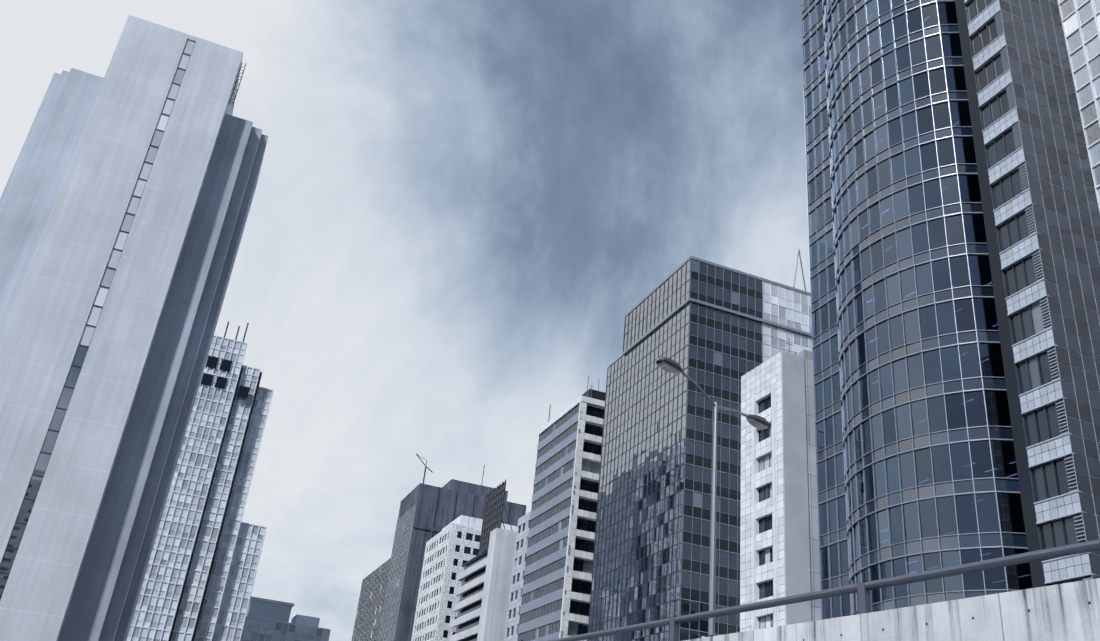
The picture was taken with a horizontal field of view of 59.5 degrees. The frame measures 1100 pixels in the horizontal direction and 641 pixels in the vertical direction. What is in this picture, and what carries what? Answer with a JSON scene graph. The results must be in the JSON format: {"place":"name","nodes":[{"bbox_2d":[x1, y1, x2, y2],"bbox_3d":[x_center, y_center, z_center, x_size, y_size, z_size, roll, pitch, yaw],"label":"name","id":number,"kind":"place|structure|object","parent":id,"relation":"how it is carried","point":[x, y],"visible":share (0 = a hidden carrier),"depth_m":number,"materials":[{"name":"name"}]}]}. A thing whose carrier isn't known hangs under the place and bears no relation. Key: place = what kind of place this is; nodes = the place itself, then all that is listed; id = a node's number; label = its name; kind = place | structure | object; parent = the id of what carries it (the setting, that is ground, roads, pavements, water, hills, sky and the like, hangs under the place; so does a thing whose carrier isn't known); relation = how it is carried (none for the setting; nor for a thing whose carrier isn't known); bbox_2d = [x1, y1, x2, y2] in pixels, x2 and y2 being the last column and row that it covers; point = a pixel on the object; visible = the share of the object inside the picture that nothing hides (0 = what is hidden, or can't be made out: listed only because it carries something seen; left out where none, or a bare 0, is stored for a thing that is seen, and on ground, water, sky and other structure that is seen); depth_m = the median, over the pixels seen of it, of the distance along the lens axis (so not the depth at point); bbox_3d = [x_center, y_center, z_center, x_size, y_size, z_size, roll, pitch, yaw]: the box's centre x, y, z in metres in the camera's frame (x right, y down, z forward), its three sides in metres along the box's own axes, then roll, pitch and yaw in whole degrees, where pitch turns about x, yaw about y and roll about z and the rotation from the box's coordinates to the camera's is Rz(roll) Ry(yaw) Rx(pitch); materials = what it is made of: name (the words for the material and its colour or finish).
{"place":"outdoors","nodes":[
{"label":"outdoors","id":0,"kind":"place"},
{"bbox_2d":[0,15,267,640],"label":"tower","id":1,"kind":"structure","parent":0,"point":[126,198],"depth_m":158.38,"materials":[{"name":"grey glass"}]},
{"bbox_2d":[126,321,273,640],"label":"grid tower","id":2,"kind":"structure","parent":0,"point":[199,578],"depth_m":236.61,"materials":[{"name":"grey glass"}]},
{"bbox_2d":[352,558,390,640],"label":"dark slab","id":3,"kind":"structure","parent":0,"point":[370,606],"depth_m":333.13,"materials":[{"name":"grey glass"}]},
{"bbox_2d":[0,0,809,640],"label":"sky","id":4,"kind":"structure","parent":0,"point":[459,211],"materials":[{"name":"grey"}]},
{"bbox_2d":[377,453,525,640],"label":"concrete tower","id":5,"kind":"structure","parent":0,"point":[427,513],"depth_m":308.90,"materials":[{"name":"concrete"},{"name":"dark glass"}]},
{"bbox_2d":[411,502,516,640],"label":"white block","id":6,"kind":"structure","parent":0,"point":[452,547],"depth_m":259.67,"materials":[{"name":"light tile"},{"name":"dark glass"}]},
{"bbox_2d":[449,479,516,640],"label":"banded block","id":7,"kind":"structure","parent":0,"point":[481,605],"depth_m":220.78,"materials":[{"name":"light concrete"},{"name":"dark glass"},{"name":"dark steel"}]},
{"bbox_2d":[504,376,605,640],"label":"block","id":8,"kind":"structure","parent":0,"point":[550,588],"depth_m":188.66,"materials":[{"name":"concrete"}]},
{"bbox_2d":[740,334,820,631],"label":"panel block","id":9,"kind":"structure","parent":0,"point":[779,545],"depth_m":104.63,"materials":[{"name":"concrete"}]},
{"label":"ground","id":10,"kind":"structure","parent":0,"visible":0},
{"bbox_2d":[240,596,330,640],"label":"block","id":11,"kind":"structure","parent":10,"relation":"on","point":[266,619],"depth_m":282.31,"materials":[{"name":"grey glass"}]},
{"bbox_2d":[587,248,812,640],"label":"glass tower","id":12,"kind":"structure","parent":10,"relation":"on","point":[705,325],"depth_m":154.94,"materials":[{"name":"blue"}]},
{"bbox_2d":[804,107,810,292],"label":"hazy tower","id":13,"kind":"structure","parent":10,"relation":"on","point":[807,198],"depth_m":284.41,"materials":[{"name":"glass"}]},
{"bbox_2d":[801,0,1099,619],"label":"curved tower","id":14,"kind":"structure","parent":10,"relation":"on","point":[953,167],"depth_m":70.57,"materials":[{"name":"dark glass"},{"name":"pale glass"},{"name":"steel"}]},
{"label":"road","id":15,"kind":"structure","parent":0,"visible":0},
{"bbox_2d":[656,357,769,637],"bbox_3d":[5.635,7.919,33.366,6.421,12.400,0.637,26,-33,-34],"label":"street lamp","id":16,"kind":"object","parent":15,"relation":"on","point":[668,365],"visible":1,"depth_m":34.40,"materials":[{"name":"silver metal"}]},
{"bbox_2d":[548,539,1099,640],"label":"railing","id":17,"kind":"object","parent":15,"relation":"on","point":[1070,611],"depth_m":16.96,"materials":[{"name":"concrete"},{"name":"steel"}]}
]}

